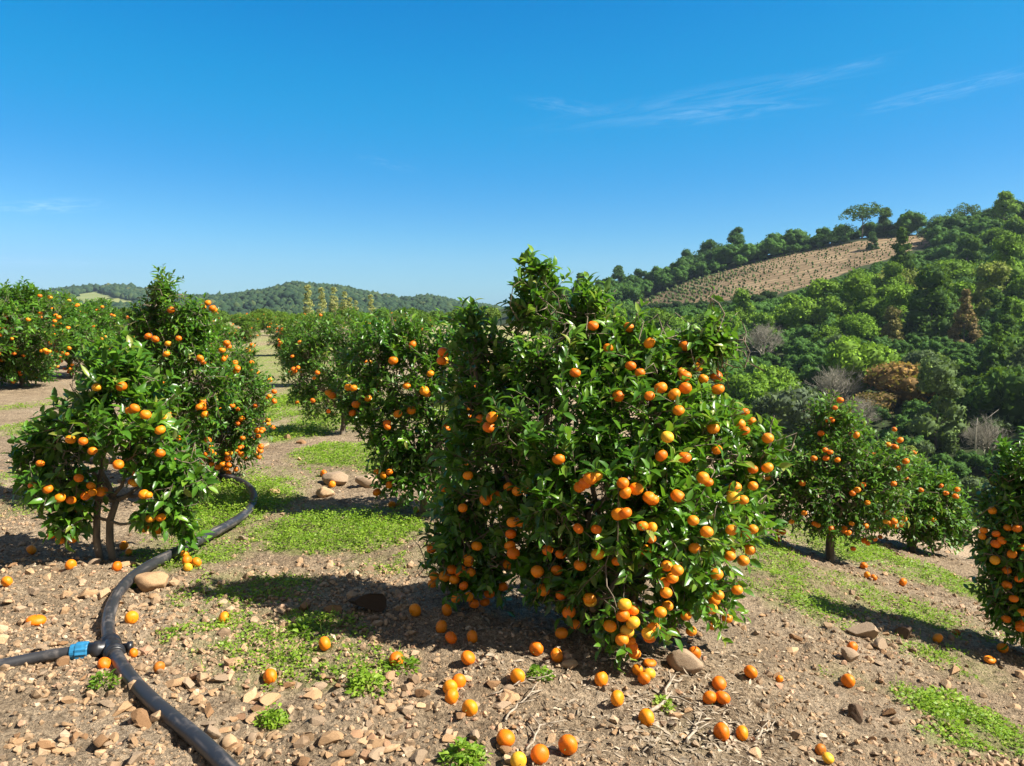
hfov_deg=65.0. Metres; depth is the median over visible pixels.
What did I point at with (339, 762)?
stone
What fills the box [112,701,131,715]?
stone
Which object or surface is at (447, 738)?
stone
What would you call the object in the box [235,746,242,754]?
stone
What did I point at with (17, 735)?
stone
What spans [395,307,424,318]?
woodland tree
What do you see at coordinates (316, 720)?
stone
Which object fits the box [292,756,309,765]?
stone
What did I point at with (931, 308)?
woodland tree
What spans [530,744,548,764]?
fallen orange
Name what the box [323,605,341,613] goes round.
rock
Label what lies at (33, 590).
stone
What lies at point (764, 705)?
stone
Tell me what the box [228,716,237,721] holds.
stone
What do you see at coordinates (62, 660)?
stone
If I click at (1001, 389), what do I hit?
woodland tree
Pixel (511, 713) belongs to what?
stone
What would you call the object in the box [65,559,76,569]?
fallen orange
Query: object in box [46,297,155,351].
citrus tree
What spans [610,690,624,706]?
fallen orange
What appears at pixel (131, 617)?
fallen orange
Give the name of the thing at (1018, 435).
woodland tree
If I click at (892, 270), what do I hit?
woodland tree
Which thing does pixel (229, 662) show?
rock
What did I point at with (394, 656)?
fallen orange
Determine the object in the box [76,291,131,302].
hill
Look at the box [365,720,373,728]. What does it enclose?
stone
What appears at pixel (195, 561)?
fallen orange
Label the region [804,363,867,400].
woodland tree
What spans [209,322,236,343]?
citrus tree
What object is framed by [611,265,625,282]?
woodland tree
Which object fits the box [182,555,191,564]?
fallen orange
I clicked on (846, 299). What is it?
woodland tree
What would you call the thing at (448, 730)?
stone
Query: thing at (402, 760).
stone
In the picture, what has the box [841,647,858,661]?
stone
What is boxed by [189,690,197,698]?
stone
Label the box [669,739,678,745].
stone
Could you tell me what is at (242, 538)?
stone
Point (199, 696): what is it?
stone
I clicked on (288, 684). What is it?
stone
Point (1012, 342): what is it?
woodland tree
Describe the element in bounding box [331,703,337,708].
stone
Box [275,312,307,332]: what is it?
citrus tree
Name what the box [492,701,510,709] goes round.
stone
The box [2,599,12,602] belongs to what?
stone
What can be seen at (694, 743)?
stone
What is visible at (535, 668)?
weed
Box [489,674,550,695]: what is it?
dry twig
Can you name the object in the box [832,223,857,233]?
woodland tree
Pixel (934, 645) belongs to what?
stone
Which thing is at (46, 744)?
stone
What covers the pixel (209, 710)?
stone
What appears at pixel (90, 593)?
stone
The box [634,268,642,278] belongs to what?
woodland tree
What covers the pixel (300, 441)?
stone
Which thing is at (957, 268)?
woodland tree
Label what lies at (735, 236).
woodland tree
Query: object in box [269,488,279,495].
stone
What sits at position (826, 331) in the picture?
woodland tree
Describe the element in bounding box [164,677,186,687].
stone
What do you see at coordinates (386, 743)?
stone
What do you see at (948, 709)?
grass
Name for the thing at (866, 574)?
fallen orange
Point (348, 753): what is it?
stone
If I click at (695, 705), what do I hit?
dry twig
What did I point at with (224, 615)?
fallen orange
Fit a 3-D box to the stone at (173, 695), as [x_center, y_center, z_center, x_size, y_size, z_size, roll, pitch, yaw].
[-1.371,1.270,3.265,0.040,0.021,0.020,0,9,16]
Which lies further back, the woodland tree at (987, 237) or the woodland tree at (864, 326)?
the woodland tree at (987, 237)
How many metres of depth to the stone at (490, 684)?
3.38 m
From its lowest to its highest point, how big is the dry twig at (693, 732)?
0.052 m
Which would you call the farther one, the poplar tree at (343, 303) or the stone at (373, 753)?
the poplar tree at (343, 303)
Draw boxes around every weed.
[87,668,121,689]
[252,706,288,728]
[288,617,320,635]
[344,673,391,698]
[383,654,420,675]
[435,737,492,765]
[526,664,555,681]
[652,694,676,712]
[921,685,975,712]
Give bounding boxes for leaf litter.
[459,585,868,765]
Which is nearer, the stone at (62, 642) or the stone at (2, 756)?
the stone at (2, 756)
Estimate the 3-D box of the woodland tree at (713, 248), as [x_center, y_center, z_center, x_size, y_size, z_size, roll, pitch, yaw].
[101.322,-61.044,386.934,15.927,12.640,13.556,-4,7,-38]
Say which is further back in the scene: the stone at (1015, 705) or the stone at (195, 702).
the stone at (1015, 705)
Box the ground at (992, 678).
[0,322,1023,765]
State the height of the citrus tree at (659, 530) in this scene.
2.023 m
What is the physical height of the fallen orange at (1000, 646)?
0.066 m
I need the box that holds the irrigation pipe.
[0,456,257,765]
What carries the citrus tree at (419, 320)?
on the ground at (992, 678)
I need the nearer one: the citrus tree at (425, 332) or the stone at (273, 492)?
the stone at (273, 492)
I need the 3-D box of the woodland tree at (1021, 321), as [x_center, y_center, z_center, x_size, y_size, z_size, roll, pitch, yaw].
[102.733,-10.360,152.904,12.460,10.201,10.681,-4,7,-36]
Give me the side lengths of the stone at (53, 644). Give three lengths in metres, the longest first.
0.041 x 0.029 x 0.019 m
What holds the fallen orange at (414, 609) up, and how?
on the ground at (992, 678)
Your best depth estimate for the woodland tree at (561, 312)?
238.67 m
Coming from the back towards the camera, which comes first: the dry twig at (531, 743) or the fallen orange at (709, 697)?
the fallen orange at (709, 697)
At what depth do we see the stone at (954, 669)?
4.44 m
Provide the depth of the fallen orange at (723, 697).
3.43 m
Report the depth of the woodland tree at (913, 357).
141.18 m
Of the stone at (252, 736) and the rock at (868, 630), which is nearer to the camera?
the stone at (252, 736)
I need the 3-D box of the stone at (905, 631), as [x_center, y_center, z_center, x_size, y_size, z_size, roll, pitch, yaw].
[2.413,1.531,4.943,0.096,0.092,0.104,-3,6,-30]
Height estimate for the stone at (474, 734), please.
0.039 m
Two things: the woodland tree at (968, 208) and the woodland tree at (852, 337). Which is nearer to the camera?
the woodland tree at (852, 337)
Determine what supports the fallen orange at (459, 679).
on the ground at (992, 678)
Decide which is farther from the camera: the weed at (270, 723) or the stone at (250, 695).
the stone at (250, 695)
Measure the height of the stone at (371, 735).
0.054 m
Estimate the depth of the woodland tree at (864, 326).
169.70 m
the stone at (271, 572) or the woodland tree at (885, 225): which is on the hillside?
the woodland tree at (885, 225)
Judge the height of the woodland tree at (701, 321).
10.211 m
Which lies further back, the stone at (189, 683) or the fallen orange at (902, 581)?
the fallen orange at (902, 581)
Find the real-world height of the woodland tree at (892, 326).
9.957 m
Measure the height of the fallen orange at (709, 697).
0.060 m
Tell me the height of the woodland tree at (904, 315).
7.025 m
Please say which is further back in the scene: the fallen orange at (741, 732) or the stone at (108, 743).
the fallen orange at (741, 732)
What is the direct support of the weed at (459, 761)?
on the ground at (992, 678)
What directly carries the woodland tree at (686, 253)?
on the hillside
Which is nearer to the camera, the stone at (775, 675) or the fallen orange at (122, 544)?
the stone at (775, 675)
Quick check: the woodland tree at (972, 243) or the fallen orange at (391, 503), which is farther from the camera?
the woodland tree at (972, 243)
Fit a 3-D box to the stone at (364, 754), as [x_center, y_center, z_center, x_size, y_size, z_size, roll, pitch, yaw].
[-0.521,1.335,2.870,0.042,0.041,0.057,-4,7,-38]
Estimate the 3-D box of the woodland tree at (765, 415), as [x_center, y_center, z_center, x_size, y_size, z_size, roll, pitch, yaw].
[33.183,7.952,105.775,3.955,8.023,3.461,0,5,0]
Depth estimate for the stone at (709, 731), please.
3.18 m
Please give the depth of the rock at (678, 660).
3.70 m
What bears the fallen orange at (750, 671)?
on the ground at (992, 678)
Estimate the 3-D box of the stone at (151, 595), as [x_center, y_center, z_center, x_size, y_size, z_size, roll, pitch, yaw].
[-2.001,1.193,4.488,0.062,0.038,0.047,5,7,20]
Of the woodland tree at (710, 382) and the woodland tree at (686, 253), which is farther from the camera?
the woodland tree at (686, 253)
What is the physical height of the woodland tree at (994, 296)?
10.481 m
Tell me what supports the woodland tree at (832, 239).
on the hillside
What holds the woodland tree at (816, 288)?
on the hillside
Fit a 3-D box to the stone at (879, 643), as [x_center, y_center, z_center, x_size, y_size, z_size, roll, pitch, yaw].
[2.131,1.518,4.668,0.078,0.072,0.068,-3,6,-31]
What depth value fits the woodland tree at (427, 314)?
94.78 m
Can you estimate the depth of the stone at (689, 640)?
4.16 m
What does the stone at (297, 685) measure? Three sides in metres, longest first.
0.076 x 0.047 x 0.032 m
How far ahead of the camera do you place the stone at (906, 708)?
3.77 m
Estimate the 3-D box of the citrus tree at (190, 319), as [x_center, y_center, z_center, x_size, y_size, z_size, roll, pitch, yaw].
[-2.720,0.044,6.602,1.044,2.032,0.780,0,5,0]
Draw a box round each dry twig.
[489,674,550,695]
[504,682,542,720]
[525,713,566,750]
[650,669,682,711]
[658,693,715,717]
[682,712,709,743]
[754,719,792,739]
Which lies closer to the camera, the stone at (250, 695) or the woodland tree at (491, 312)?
the stone at (250, 695)
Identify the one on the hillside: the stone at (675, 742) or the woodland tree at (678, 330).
the woodland tree at (678, 330)
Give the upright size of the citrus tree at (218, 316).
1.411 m
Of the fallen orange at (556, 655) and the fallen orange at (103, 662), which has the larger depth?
the fallen orange at (556, 655)
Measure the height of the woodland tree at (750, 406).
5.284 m
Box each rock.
[131,708,151,728]
[134,571,168,592]
[224,657,243,668]
[322,471,347,485]
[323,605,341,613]
[348,594,386,611]
[355,474,378,487]
[666,648,702,674]
[845,622,878,639]
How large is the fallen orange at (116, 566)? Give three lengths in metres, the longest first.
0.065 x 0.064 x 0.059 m
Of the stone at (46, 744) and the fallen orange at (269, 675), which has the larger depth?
the fallen orange at (269, 675)
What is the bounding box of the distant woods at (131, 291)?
[0,282,185,310]
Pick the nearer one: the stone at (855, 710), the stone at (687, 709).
the stone at (687, 709)
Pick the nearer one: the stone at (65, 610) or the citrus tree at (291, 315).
the stone at (65, 610)
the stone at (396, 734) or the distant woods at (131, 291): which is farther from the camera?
the distant woods at (131, 291)
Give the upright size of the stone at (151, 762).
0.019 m
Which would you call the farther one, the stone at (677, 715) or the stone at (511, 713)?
the stone at (677, 715)
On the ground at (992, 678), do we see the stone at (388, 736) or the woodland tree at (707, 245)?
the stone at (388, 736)
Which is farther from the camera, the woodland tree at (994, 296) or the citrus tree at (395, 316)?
the woodland tree at (994, 296)
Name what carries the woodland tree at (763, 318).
on the hillside
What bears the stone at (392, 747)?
on the ground at (992, 678)
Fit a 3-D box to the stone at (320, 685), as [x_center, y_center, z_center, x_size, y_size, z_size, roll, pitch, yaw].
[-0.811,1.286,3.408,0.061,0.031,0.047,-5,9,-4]
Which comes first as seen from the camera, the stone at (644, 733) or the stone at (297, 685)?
the stone at (644, 733)
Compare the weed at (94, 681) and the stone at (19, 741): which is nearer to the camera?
the stone at (19, 741)
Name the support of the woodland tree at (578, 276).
on the hillside
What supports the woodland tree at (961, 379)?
on the hillside
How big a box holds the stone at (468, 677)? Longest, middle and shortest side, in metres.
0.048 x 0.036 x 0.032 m
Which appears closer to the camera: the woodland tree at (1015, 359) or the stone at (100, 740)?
the stone at (100, 740)
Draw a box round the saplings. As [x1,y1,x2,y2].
[637,234,928,304]
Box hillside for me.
[482,234,1023,514]
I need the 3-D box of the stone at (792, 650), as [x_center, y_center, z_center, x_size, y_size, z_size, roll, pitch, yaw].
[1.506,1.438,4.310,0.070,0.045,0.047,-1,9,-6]
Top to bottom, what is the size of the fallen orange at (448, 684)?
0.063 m
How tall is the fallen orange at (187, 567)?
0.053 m
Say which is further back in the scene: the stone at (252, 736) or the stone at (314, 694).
the stone at (314, 694)
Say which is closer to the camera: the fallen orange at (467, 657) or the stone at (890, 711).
the fallen orange at (467, 657)
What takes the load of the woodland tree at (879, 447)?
on the hillside
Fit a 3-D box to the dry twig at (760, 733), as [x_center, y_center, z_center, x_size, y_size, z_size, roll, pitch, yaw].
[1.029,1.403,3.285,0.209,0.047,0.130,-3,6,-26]
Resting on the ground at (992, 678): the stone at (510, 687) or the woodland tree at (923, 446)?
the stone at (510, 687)
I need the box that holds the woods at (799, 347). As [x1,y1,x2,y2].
[522,198,1023,479]
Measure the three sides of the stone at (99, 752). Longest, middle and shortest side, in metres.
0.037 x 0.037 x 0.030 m
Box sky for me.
[0,0,1023,306]
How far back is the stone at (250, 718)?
3.09 m
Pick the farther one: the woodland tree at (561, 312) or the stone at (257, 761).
the woodland tree at (561, 312)
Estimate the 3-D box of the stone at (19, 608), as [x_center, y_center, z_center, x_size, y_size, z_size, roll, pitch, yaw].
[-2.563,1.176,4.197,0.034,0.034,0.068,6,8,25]
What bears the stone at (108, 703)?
on the ground at (992, 678)
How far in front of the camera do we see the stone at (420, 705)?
3.20 m
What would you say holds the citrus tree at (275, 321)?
on the ground at (992, 678)
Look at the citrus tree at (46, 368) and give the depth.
16.01 m
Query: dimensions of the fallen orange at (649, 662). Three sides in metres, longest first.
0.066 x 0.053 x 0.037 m
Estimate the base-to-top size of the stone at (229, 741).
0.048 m
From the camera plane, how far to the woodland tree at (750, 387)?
126.54 m
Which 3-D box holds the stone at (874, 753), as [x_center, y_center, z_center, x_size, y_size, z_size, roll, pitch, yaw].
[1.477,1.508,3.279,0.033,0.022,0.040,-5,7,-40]
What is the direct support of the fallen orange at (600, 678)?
on the ground at (992, 678)
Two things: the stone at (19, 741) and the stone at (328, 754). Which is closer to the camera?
the stone at (328, 754)
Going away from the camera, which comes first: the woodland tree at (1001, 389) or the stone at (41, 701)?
the stone at (41, 701)
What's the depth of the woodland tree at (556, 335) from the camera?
200.50 m
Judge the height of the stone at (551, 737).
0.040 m
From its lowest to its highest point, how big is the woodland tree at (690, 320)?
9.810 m
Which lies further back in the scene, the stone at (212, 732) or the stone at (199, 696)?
the stone at (199, 696)
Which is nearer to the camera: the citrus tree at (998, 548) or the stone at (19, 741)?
the stone at (19, 741)
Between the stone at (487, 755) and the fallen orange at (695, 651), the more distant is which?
the fallen orange at (695, 651)
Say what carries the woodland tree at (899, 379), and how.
on the hillside
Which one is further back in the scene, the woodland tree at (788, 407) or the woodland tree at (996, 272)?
the woodland tree at (996, 272)
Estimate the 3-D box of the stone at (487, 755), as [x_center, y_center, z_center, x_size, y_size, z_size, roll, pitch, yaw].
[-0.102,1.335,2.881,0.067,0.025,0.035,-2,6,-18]
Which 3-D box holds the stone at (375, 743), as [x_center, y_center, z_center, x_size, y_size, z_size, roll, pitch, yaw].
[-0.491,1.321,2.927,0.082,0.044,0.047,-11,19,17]
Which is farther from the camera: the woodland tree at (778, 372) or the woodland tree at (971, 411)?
the woodland tree at (778, 372)
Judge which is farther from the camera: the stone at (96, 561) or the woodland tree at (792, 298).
the woodland tree at (792, 298)
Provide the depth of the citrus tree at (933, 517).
7.78 m
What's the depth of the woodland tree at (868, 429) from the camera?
102.66 m
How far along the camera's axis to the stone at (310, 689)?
3.36 m
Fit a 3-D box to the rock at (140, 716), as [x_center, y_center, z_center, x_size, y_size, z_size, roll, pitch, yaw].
[-1.419,1.277,3.071,0.059,0.063,0.096,-4,7,-38]
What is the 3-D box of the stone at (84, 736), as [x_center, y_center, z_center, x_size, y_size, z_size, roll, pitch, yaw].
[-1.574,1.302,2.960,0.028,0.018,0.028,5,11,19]
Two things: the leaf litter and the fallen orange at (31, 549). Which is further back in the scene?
the fallen orange at (31, 549)
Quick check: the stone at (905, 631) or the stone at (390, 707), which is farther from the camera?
the stone at (905, 631)
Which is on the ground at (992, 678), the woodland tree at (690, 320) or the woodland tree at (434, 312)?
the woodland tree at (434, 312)
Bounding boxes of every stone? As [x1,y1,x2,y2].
[0,634,8,643]
[0,754,5,759]
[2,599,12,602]
[3,743,14,748]
[7,562,17,567]
[8,737,16,743]
[12,737,24,744]
[13,605,27,611]
[13,732,20,738]
[13,746,21,752]
[27,587,39,594]
[27,742,36,748]
[35,643,48,649]
[36,698,47,703]
[36,740,54,749]
[38,670,47,675]
[41,608,49,612]
[43,572,50,580]
[50,641,56,646]
[51,747,63,754]
[56,656,69,665]
[57,641,67,644]
[60,590,73,599]
[60,607,69,613]
[61,696,77,703]
[61,721,73,726]
[62,747,76,753]
[70,731,78,741]
[76,590,97,597]
[79,733,88,739]
[81,697,89,704]
[87,558,101,563]
[93,734,108,747]
[94,749,105,755]
[98,587,110,599]
[99,700,114,707]
[103,741,112,746]
[109,732,118,742]
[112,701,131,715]
[121,561,135,566]
[126,706,137,711]
[126,751,143,764]
[131,736,137,746]
[147,760,154,764]
[148,593,158,598]
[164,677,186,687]
[171,693,177,697]
[182,677,194,689]
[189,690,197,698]
[189,698,199,705]
[190,672,197,679]
[192,694,203,700]
[198,703,205,712]
[200,721,216,726]
[204,702,213,717]
[204,724,220,738]
[208,688,217,696]
[209,673,227,680]
[219,726,233,732]
[222,733,237,749]
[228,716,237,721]
[229,739,242,750]
[235,713,245,719]
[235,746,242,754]
[238,535,247,540]
[242,686,256,702]
[245,710,265,724]
[247,732,257,741]
[248,759,260,764]
[250,705,264,711]
[251,691,262,700]
[259,693,280,704]
[263,443,268,448]
[266,568,275,575]
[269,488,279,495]
[272,735,281,739]
[283,681,295,687]
[287,714,292,721]
[291,733,299,742]
[292,680,301,688]
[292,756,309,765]
[296,439,305,443]
[299,601,310,611]
[299,732,313,740]
[302,689,321,699]
[305,687,317,691]
[309,715,325,725]
[312,705,321,709]
[313,681,327,689]
[316,486,333,497]
[318,730,343,745]
[325,752,332,758]
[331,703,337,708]
[331,758,344,765]
[337,749,355,756]
[350,729,363,737]
[357,736,377,744]
[360,749,370,760]
[364,730,373,736]
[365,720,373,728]
[367,732,377,739]
[367,739,386,747]
[369,746,385,759]
[376,730,384,734]
[377,698,384,705]
[381,744,399,752]
[382,739,391,746]
[385,671,394,680]
[385,703,396,712]
[385,734,393,739]
[387,693,394,698]
[390,729,406,739]
[398,705,413,715]
[398,758,407,763]
[410,749,427,764]
[414,689,430,697]
[416,702,425,707]
[442,734,455,742]
[443,728,452,735]
[456,712,465,719]
[464,675,471,681]
[470,729,479,740]
[477,753,492,759]
[485,680,500,688]
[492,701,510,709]
[496,723,501,731]
[499,692,508,701]
[500,745,512,754]
[502,684,514,692]
[504,689,519,700]
[504,754,510,764]
[505,710,515,716]
[506,696,516,704]
[547,733,555,742]
[561,659,577,669]
[618,725,633,731]
[640,729,649,735]
[651,702,663,709]
[669,712,682,719]
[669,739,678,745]
[684,707,692,712]
[685,637,692,642]
[691,740,699,747]
[706,729,716,738]
[749,747,761,759]
[756,703,769,708]
[772,672,779,679]
[786,647,798,654]
[789,633,802,641]
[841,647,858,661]
[848,703,862,723]
[869,736,876,740]
[869,751,879,755]
[873,637,887,649]
[882,708,895,715]
[894,625,912,639]
[900,706,910,710]
[929,644,937,650]
[940,679,950,689]
[949,665,960,675]
[961,718,971,723]
[1005,703,1020,709]
[1014,670,1023,679]
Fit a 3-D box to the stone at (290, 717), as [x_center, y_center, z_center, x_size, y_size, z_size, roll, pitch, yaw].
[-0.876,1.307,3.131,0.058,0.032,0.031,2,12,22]
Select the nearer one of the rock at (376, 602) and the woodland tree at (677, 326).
the rock at (376, 602)
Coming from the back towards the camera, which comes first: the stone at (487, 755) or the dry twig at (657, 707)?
the dry twig at (657, 707)
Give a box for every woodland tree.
[117,306,133,320]
[212,310,231,323]
[231,312,242,325]
[251,308,274,314]
[274,311,289,324]
[332,308,357,323]
[371,307,390,319]
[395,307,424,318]
[418,310,431,324]
[430,310,444,321]
[443,308,466,322]
[479,305,501,324]
[549,292,567,339]
[550,330,563,342]
[568,272,584,305]
[608,308,624,323]
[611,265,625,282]
[611,300,635,318]
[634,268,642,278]
[641,271,649,280]
[644,307,676,351]
[651,303,662,307]
[663,321,691,354]
[665,303,673,307]
[670,314,699,328]
[671,326,691,344]
[672,301,682,307]
[680,248,692,257]
[685,253,706,265]
[691,310,741,329]
[692,371,724,396]
[697,299,708,304]
[698,239,716,259]
[709,243,729,258]
[719,369,790,406]
[726,226,745,262]
[727,287,756,326]
[739,318,785,355]
[745,405,760,430]
[748,311,777,351]
[749,294,759,302]
[750,382,836,436]
[751,364,804,389]
[754,294,765,301]
[760,290,768,298]
[762,413,769,431]
[768,291,778,298]
[771,296,830,329]
[781,293,804,329]
[796,366,828,391]
[803,278,848,319]
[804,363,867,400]
[810,325,846,342]
[821,335,904,392]
[824,235,835,246]
[824,334,848,346]
[830,311,881,340]
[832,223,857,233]
[837,267,875,316]
[837,274,880,320]
[838,202,889,238]
[839,272,883,293]
[839,395,887,425]
[846,336,861,344]
[846,390,897,413]
[852,425,877,458]
[862,361,939,404]
[865,232,879,249]
[865,440,890,463]
[871,267,919,288]
[872,283,917,299]
[873,207,895,236]
[876,294,908,309]
[877,284,912,329]
[877,305,904,340]
[881,261,905,286]
[890,226,917,270]
[894,445,919,467]
[897,305,908,318]
[900,262,963,339]
[901,349,946,364]
[905,352,969,453]
[912,440,934,472]
[920,258,976,280]
[926,214,940,226]
[945,202,980,215]
[946,289,982,344]
[947,281,978,316]
[947,291,961,306]
[947,359,980,378]
[953,412,1018,455]
[954,234,984,265]
[955,375,981,400]
[956,375,986,423]
[960,475,996,504]
[963,365,1023,429]
[968,414,1013,441]
[969,512,993,528]
[970,260,1011,317]
[975,322,1010,375]
[978,207,990,213]
[979,226,1022,246]
[982,287,1004,324]
[983,232,1023,286]
[985,330,1023,365]
[988,190,1021,222]
[996,296,1018,365]
[1002,217,1023,244]
[1003,274,1023,300]
[1003,344,1023,368]
[1005,295,1023,327]
[1008,429,1023,447]
[1017,312,1023,331]
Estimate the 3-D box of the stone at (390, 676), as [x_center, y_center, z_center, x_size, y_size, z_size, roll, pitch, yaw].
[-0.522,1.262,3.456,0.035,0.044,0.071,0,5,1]
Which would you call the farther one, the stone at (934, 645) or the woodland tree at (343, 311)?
the woodland tree at (343, 311)
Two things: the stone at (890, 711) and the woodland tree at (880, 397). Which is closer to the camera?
the stone at (890, 711)
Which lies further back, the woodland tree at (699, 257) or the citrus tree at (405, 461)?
the woodland tree at (699, 257)
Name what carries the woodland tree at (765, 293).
on the hillside
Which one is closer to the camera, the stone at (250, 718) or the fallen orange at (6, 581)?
the stone at (250, 718)
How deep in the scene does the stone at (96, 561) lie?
4.98 m
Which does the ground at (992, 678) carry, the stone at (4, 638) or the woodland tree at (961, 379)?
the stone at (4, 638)
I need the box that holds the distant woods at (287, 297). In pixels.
[173,280,504,315]
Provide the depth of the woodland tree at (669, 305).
288.21 m
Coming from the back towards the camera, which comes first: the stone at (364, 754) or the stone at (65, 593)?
the stone at (65, 593)
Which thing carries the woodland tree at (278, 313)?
on the ground at (992, 678)
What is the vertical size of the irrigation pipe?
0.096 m
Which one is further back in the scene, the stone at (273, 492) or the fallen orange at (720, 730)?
the stone at (273, 492)
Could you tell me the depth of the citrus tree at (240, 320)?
70.33 m
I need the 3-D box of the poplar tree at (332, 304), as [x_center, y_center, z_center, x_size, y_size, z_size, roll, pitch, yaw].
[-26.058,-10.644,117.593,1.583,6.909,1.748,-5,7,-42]
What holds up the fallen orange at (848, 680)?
on the ground at (992, 678)
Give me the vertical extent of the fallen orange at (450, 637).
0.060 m
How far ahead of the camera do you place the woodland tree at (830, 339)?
161.51 m
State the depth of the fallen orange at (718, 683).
3.56 m
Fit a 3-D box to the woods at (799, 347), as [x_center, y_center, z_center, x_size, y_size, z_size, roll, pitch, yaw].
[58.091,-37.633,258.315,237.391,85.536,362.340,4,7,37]
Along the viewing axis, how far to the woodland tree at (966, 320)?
163.65 m
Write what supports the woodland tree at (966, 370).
on the hillside
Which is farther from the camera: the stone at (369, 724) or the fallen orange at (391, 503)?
the fallen orange at (391, 503)
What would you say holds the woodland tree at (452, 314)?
on the ground at (992, 678)
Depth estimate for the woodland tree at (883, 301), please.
194.86 m
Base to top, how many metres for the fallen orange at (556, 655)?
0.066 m
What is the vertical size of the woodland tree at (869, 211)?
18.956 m
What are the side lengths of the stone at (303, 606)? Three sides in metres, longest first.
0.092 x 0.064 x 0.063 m
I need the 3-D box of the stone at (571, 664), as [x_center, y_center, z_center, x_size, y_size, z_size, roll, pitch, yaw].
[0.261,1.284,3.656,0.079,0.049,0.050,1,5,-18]
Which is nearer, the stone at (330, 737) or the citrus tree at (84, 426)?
the stone at (330, 737)
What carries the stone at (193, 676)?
on the ground at (992, 678)
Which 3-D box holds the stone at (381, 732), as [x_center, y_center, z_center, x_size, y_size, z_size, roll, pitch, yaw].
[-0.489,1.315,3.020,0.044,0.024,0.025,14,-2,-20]
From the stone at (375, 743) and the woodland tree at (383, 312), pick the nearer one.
the stone at (375, 743)
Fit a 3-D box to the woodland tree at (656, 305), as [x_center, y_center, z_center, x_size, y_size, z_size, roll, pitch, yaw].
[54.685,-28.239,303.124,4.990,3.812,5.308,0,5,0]
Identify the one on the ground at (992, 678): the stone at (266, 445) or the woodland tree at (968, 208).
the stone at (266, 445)
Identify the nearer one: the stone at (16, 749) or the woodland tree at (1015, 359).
the stone at (16, 749)
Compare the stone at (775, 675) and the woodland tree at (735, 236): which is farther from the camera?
the woodland tree at (735, 236)
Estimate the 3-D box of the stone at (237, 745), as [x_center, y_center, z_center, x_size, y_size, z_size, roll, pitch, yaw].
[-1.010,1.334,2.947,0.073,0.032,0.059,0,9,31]
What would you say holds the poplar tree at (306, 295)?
on the ground at (992, 678)
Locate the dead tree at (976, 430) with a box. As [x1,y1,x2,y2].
[973,409,998,468]
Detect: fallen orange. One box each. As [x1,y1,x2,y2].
[1,576,12,586]
[25,614,46,625]
[26,545,36,554]
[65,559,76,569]
[97,657,110,668]
[112,561,121,571]
[119,541,128,549]
[124,611,138,623]
[125,548,132,555]
[129,648,137,657]
[153,661,164,672]
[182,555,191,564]
[183,563,192,570]
[191,557,201,566]
[218,611,228,622]
[263,668,276,683]
[318,636,329,650]
[328,481,335,487]
[388,501,395,507]
[389,652,403,665]
[409,603,420,616]
[436,620,447,632]
[442,604,451,615]
[443,679,457,693]
[445,631,456,643]
[445,688,458,704]
[452,673,465,687]
[461,650,474,664]
[462,699,477,716]
[467,630,477,642]
[496,729,514,746]
[510,668,524,683]
[510,751,526,765]
[529,641,542,655]
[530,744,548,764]
[551,648,562,662]
[558,734,577,754]
[594,671,607,686]
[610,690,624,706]
[632,664,643,675]
[638,672,649,684]
[638,708,653,726]
[643,658,655,666]
[643,668,655,678]
[688,646,700,658]
[702,691,716,704]
[712,676,725,690]
[713,722,729,741]
[715,690,729,704]
[736,725,749,740]
[744,665,757,678]
[776,675,782,682]
[815,743,825,755]
[822,752,833,763]
[841,674,854,687]
[847,642,857,650]
[860,562,867,568]
[864,572,869,577]
[899,578,906,585]
[932,633,942,642]
[952,629,960,635]
[983,655,995,663]
[997,643,1008,652]
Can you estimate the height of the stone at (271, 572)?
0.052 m
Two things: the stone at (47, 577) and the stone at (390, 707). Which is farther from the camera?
the stone at (47, 577)
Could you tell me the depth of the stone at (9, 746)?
2.91 m
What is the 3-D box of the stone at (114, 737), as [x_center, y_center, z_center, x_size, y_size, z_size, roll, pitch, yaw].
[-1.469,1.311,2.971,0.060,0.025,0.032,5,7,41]
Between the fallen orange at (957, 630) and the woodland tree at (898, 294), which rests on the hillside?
the woodland tree at (898, 294)
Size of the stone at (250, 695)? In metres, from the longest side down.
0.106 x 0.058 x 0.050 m
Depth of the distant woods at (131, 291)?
1243.27 m
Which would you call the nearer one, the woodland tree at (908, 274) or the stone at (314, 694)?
the stone at (314, 694)
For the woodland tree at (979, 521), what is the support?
on the ground at (992, 678)
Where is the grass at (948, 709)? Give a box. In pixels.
[0,391,1023,764]
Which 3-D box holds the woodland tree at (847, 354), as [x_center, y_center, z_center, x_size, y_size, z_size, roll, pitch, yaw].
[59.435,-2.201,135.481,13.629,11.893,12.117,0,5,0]
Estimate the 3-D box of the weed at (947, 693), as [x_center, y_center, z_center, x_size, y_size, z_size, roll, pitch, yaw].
[2.191,1.579,4.056,0.277,0.076,0.288,0,5,0]
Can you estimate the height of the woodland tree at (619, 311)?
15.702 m
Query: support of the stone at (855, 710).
on the ground at (992, 678)
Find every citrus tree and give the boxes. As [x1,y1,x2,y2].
[0,276,46,383]
[0,286,76,386]
[0,323,220,560]
[30,286,125,376]
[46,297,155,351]
[117,263,245,460]
[172,317,279,481]
[208,313,222,322]
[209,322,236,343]
[229,315,240,322]
[231,321,261,341]
[234,315,245,325]
[243,311,275,334]
[257,316,279,329]
[267,318,315,350]
[271,305,381,434]
[273,311,332,385]
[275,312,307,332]
[320,307,497,513]
[320,314,344,340]
[351,317,384,349]
[383,317,423,343]
[391,312,413,320]
[409,328,428,338]
[411,244,796,673]
[423,317,438,327]
[752,388,918,561]
[858,443,978,556]
[961,426,1023,656]
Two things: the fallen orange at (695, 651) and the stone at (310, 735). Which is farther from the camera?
the fallen orange at (695, 651)
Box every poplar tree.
[302,285,314,314]
[316,287,326,315]
[328,286,338,312]
[339,291,347,309]
[346,297,352,309]
[367,294,374,313]

